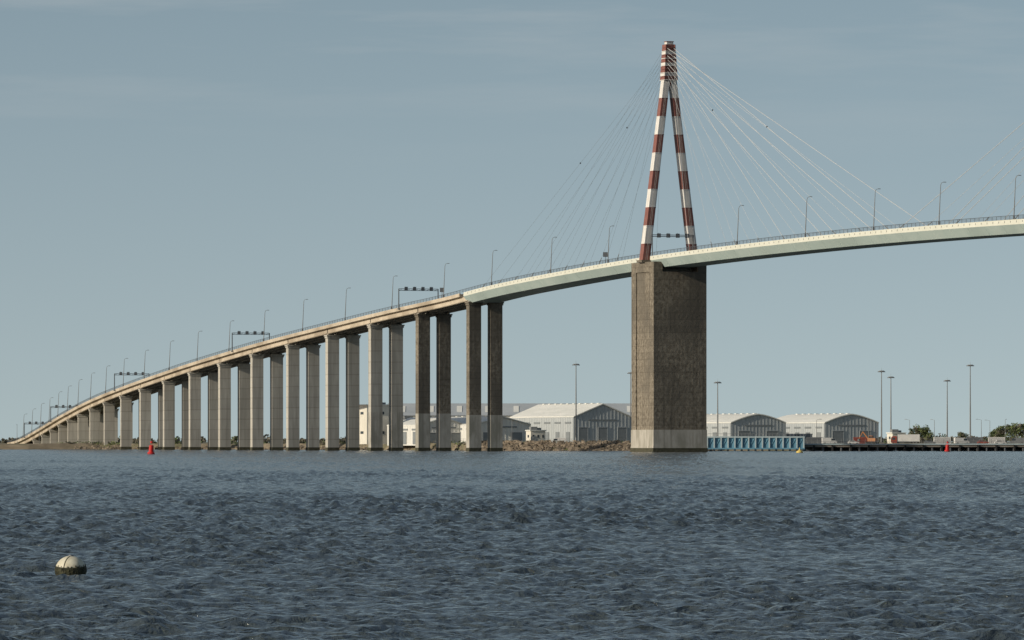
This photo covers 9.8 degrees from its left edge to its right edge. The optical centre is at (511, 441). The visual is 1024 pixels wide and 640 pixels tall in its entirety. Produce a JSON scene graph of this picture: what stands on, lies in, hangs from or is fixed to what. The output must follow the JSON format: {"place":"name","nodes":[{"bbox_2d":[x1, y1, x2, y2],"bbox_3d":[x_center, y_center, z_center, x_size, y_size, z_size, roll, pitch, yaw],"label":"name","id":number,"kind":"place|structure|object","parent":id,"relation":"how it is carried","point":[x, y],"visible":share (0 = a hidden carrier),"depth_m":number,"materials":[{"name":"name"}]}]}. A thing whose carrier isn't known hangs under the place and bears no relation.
{"place":"outdoors","nodes":[
{"label":"outdoors","id":0,"kind":"place"},
{"bbox_2d":[388,403,629,417],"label":"long storage hall","id":1,"kind":"structure","parent":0,"point":[509,409],"depth_m":2528.43,"materials":[{"name":"metal"}]},
{"bbox_2d":[0,449,1023,639],"bbox_3d":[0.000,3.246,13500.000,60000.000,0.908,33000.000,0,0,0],"label":"water","id":2,"kind":"structure","parent":0,"point":[178,544],"depth_m":182.33,"materials":[{"name":"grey liquid"}]},
{"bbox_2d":[55,555,86,575],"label":"mooring buoy","id":3,"kind":"object","parent":2,"relation":"on","point":[71,565],"visible":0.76,"depth_m":140.73,"materials":[{"name":"beige plastic"}]},
{"bbox_2d":[147,440,154,453],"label":"red navigation buoy","id":4,"kind":"object","parent":2,"relation":"on","point":[151,449],"visible":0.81,"depth_m":1559.47,"materials":[{"name":"paint"}]},
{"bbox_2d":[707,434,804,450],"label":"blue link span","id":5,"kind":"object","parent":2,"relation":"in","point":[748,442],"visible":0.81,"depth_m":2095.95,"materials":[{"name":"paint"}]},
{"bbox_2d":[801,441,1023,450],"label":"quay jetty","id":6,"kind":"object","parent":2,"relation":"in","point":[912,447],"visible":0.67,"depth_m":2100.96,"materials":[{"name":"concrete"}]},
{"bbox_2d":[0,442,1023,450],"bbox_3d":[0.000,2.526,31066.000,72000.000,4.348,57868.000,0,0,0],"label":"ground","id":7,"kind":"structure","parent":0,"point":[66,446],"depth_m":2576.39,"materials":[{"name":"green soil"}]},
{"bbox_2d":[360,405,388,443],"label":"walls","id":8,"kind":"structure","parent":7,"relation":"on","point":[364,425],"depth_m":2342.36,"materials":[{"name":"white paint"}]},
{"bbox_2d":[74,440,719,450],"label":"riprap rocks","id":9,"kind":"object","parent":7,"relation":"on","point":[593,445],"visible":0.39,"depth_m":2159.41,"materials":[{"name":"stone"}]},
{"bbox_2d":[58,440,630,444],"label":"shore shrubs","id":10,"kind":"object","parent":9,"relation":"on","point":[180,442],"visible":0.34,"depth_m":2554.81,"materials":[{"name":"green plant"}]},
{"bbox_2d":[387,417,461,445],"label":"industrial warehouse","id":11,"kind":"structure","parent":7,"relation":"on","point":[408,431],"depth_m":2306.79,"materials":[{"name":"metal"}]},
{"bbox_2d":[403,427,459,443],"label":"doors and windows","id":12,"kind":"structure","parent":11,"relation":"in","point":[454,435],"depth_m":2304.54,"materials":[{"name":"metal"}]},
{"bbox_2d":[451,416,530,441],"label":"industrial warehouse","id":13,"kind":"structure","parent":7,"relation":"on","point":[513,429],"depth_m":2295.57,"materials":[{"name":"metal"}]},
{"bbox_2d":[460,426,522,441],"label":"doors and windows","id":14,"kind":"structure","parent":13,"relation":"in","point":[514,435],"depth_m":2294.99,"materials":[{"name":"metal"}]},
{"bbox_2d":[0,433,1023,442],"bbox_3d":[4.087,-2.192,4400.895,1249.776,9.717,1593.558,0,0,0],"label":"distant tree belt","id":15,"kind":"object","parent":7,"relation":"on","point":[234,439],"visible":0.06,"depth_m":3845.62,"materials":[{"name":"green plant"}]},
{"bbox_2d":[7,41,1023,451],"bbox_3d":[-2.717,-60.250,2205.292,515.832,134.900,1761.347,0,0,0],"label":"cable stayed bridge","id":16,"kind":"structure","parent":7,"relation":"on","point":[667,351],"depth_m":2074.66,"materials":[{"name":"beige paint"}]},
{"bbox_2d":[23,421,43,437],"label":"lane signal gantry","id":17,"kind":"object","parent":16,"relation":"on","point":[42,422],"visible":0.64,"depth_m":2980.05,"materials":[{"name":"metal"}]},
{"bbox_2d":[50,405,76,421],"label":"lane signal gantry","id":18,"kind":"object","parent":16,"relation":"on","point":[62,406],"visible":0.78,"depth_m":2823.83,"materials":[{"name":"metal"}]},
{"bbox_2d":[113,372,149,390],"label":"lane signal gantry","id":19,"kind":"object","parent":16,"relation":"on","point":[129,373],"visible":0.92,"depth_m":2557.49,"materials":[{"name":"metal"}]},
{"bbox_2d":[231,331,269,351],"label":"lane signal gantry","id":20,"kind":"object","parent":16,"relation":"on","point":[248,333],"visible":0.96,"depth_m":2329.85,"materials":[{"name":"metal"}]},
{"bbox_2d":[397,287,438,309],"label":"lane signal gantry","id":21,"kind":"object","parent":16,"relation":"on","point":[414,289],"visible":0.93,"depth_m":2133.74,"materials":[{"name":"metal"}]},
{"bbox_2d":[603,252,607,262],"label":"traffic sign","id":22,"kind":"object","parent":16,"relation":"on","point":[605,254],"visible":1,"depth_m":1941.42,"materials":[{"name":"metal"}]},
{"bbox_2d":[651,233,693,255],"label":"lane signal gantry","id":23,"kind":"object","parent":16,"relation":"on","point":[669,236],"visible":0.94,"depth_m":1899.76,"materials":[{"name":"metal"}]},
{"bbox_2d":[736,205,743,244],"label":"street lamp","id":24,"kind":"object","parent":16,"relation":"on","point":[737,227],"visible":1,"depth_m":1829.13,"materials":[{"name":"metal"}]},
{"bbox_2d":[804,196,811,236],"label":"street lamp","id":25,"kind":"object","parent":16,"relation":"on","point":[806,215],"visible":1,"depth_m":1776.20,"materials":[{"name":"metal"}]},
{"bbox_2d":[873,188,878,229],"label":"street lamp","id":26,"kind":"object","parent":16,"relation":"on","point":[874,213],"visible":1,"depth_m":1726.08,"materials":[{"name":"metal"}]},
{"bbox_2d":[938,182,942,224],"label":"street lamp","id":27,"kind":"object","parent":16,"relation":"on","point":[939,205],"visible":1,"depth_m":1680.69,"materials":[{"name":"metal"}]},
{"bbox_2d":[1013,175,1020,218],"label":"street lamp","id":28,"kind":"object","parent":16,"relation":"on","point":[1014,198],"visible":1,"depth_m":1631.56,"materials":[{"name":"metal"}]},
{"bbox_2d":[525,427,545,439],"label":"site office","id":29,"kind":"structure","parent":7,"relation":"on","point":[534,433],"depth_m":2251.14,"materials":[{"name":"metal"}]},
{"bbox_2d":[527,435,543,439],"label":"windows and door","id":30,"kind":"structure","parent":29,"relation":"in","point":[533,437],"depth_m":2250.60,"materials":[{"name":"grey glass"}]},
{"bbox_2d":[510,403,630,441],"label":"industrial warehouse","id":31,"kind":"structure","parent":7,"relation":"on","point":[554,421],"depth_m":2336.78,"materials":[{"name":"metal"}]},
{"bbox_2d":[526,419,626,441],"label":"doors and windows","id":32,"kind":"structure","parent":31,"relation":"in","point":[582,431],"depth_m":2334.55,"materials":[{"name":"metal"}]},
{"bbox_2d":[573,364,578,439],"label":"mast light","id":33,"kind":"object","parent":7,"relation":"on","point":[575,410],"visible":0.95,"depth_m":2249.83,"materials":[{"name":"metal"}]},
{"bbox_2d":[627,372,630,414],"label":"mast light","id":34,"kind":"object","parent":7,"relation":"on","point":[630,391],"visible":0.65,"depth_m":2499.80,"materials":[{"name":"metal"}]},
{"bbox_2d":[714,381,721,435],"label":"mast light","id":35,"kind":"object","parent":7,"relation":"on","point":[717,382],"visible":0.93,"depth_m":2249.78,"materials":[{"name":"metal"}]},
{"bbox_2d":[457,439,1015,443],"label":"security fence","id":36,"kind":"object","parent":7,"relation":"on","point":[523,440],"visible":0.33,"depth_m":2189.98,"materials":[{"name":"metal"}]},
{"bbox_2d":[707,413,785,435],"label":"industrial warehouse","id":37,"kind":"structure","parent":7,"relation":"on","point":[742,424],"depth_m":2405.00,"materials":[{"name":"metal"}]},
{"bbox_2d":[712,425,778,435],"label":"doors and windows","id":38,"kind":"structure","parent":37,"relation":"in","point":[740,432],"depth_m":2404.54,"materials":[{"name":"metal"}]},
{"bbox_2d":[777,413,879,443],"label":"industrial warehouse","id":39,"kind":"structure","parent":7,"relation":"on","point":[843,426],"depth_m":2405.65,"materials":[{"name":"metal"}]},
{"bbox_2d":[786,425,879,443],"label":"doors and windows","id":40,"kind":"structure","parent":39,"relation":"in","point":[837,434],"depth_m":2403.96,"materials":[{"name":"metal"}]},
{"bbox_2d":[822,438,836,443],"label":"parked van","id":41,"kind":"object","parent":7,"relation":"on","point":[827,439],"visible":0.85,"depth_m":2168.95,"materials":[{"name":"white paint"}]},
{"bbox_2d":[853,437,866,443],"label":"shipping container","id":42,"kind":"object","parent":7,"relation":"on","point":[857,438],"visible":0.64,"depth_m":2213.80,"materials":[{"name":"metal"}]},
{"bbox_2d":[878,367,884,443],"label":"mast light","id":43,"kind":"object","parent":7,"relation":"on","point":[881,371],"visible":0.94,"depth_m":2299.77,"materials":[{"name":"metal"}]},
{"bbox_2d":[887,377,894,428],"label":"mast light","id":44,"kind":"object","parent":7,"relation":"on","point":[890,405],"visible":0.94,"depth_m":2419.87,"materials":[{"name":"metal"}]},
{"bbox_2d":[886,429,905,439],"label":"site office","id":45,"kind":"structure","parent":7,"relation":"on","point":[893,432],"depth_m":2281.46,"materials":[{"name":"metal"}]},
{"bbox_2d":[891,434,919,442],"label":"parked truck","id":46,"kind":"object","parent":7,"relation":"on","point":[908,437],"visible":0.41,"depth_m":2183.74,"materials":[{"name":"white paint"}]},
{"bbox_2d":[913,424,930,439],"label":"broadleaf tree","id":47,"kind":"object","parent":7,"relation":"on","point":[923,432],"visible":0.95,"depth_m":2598.66,"materials":[{"name":"green plant"}]},
{"bbox_2d":[924,432,933,443],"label":"broadleaf tree","id":48,"kind":"object","parent":7,"relation":"on","point":[926,437],"visible":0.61,"depth_m":2638.60,"materials":[{"name":"green plant"}]},
{"bbox_2d":[933,437,950,443],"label":"shipping container","id":49,"kind":"object","parent":7,"relation":"on","point":[941,438],"visible":0.5,"depth_m":2214.80,"materials":[{"name":"grey metal"}]},
{"bbox_2d":[944,380,949,436],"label":"mast light","id":50,"kind":"object","parent":7,"relation":"on","point":[947,381],"visible":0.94,"depth_m":2399.83,"materials":[{"name":"metal"}]},
{"bbox_2d":[954,438,969,443],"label":"parked van","id":51,"kind":"object","parent":7,"relation":"on","point":[960,439],"visible":0.79,"depth_m":2171.02,"materials":[{"name":"white paint"}]},
{"bbox_2d":[957,432,967,443],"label":"broadleaf tree","id":52,"kind":"object","parent":7,"relation":"on","point":[962,435],"visible":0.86,"depth_m":2699.34,"materials":[{"name":"green plant"}]},
{"bbox_2d":[966,364,973,436],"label":"mast light","id":53,"kind":"object","parent":7,"relation":"on","point":[970,365],"visible":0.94,"depth_m":2259.81,"materials":[{"name":"metal"}]},
{"bbox_2d":[966,437,982,443],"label":"shipping container","id":54,"kind":"object","parent":7,"relation":"on","point":[972,438],"visible":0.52,"depth_m":2220.80,"materials":[{"name":"grey metal"}]},
{"bbox_2d":[988,429,998,436],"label":"broadleaf tree","id":55,"kind":"object","parent":7,"relation":"on","point":[991,434],"visible":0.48,"depth_m":2618.76,"materials":[{"name":"green plant"}]},
{"bbox_2d":[988,437,1004,443],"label":"shipping container","id":56,"kind":"object","parent":7,"relation":"on","point":[996,438],"visible":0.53,"depth_m":2218.80,"materials":[{"name":"grey metal"}]},
{"bbox_2d":[993,425,1006,436],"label":"broadleaf tree","id":57,"kind":"object","parent":7,"relation":"on","point":[1000,430],"visible":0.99,"depth_m":2547.62,"materials":[{"name":"green plant"}]},
{"bbox_2d":[1004,423,1017,438],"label":"broadleaf tree","id":58,"kind":"object","parent":7,"relation":"on","point":[1010,433],"visible":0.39,"depth_m":2580.03,"materials":[{"name":"green plant"}]},
{"bbox_2d":[1009,422,1023,437],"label":"broadleaf tree","id":59,"kind":"object","parent":7,"relation":"on","point":[1019,429],"visible":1,"depth_m":2539.38,"materials":[{"name":"green plant"}]},
{"bbox_2d":[1009,438,1023,443],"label":"parked van","id":60,"kind":"object","parent":7,"relation":"on","point":[1018,439],"visible":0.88,"depth_m":2170.99,"materials":[{"name":"grey paint"}]},
{"bbox_2d":[0,0,1023,441],"label":"sky","id":61,"kind":"structure","parent":0,"point":[172,171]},
{"label":"port road","id":62,"kind":"structure","parent":0,"visible":0},
{"bbox_2d":[806,437,822,443],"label":"shipping container","id":63,"kind":"object","parent":62,"relation":"on","point":[813,438],"visible":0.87,"depth_m":2206.80,"materials":[{"name":"grey metal"}]},
{"bbox_2d":[858,432,878,443],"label":"excavator","id":64,"kind":"object","parent":62,"relation":"on","point":[870,438],"visible":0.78,"depth_m":2199.68,"materials":[{"name":"metal"}]}
]}

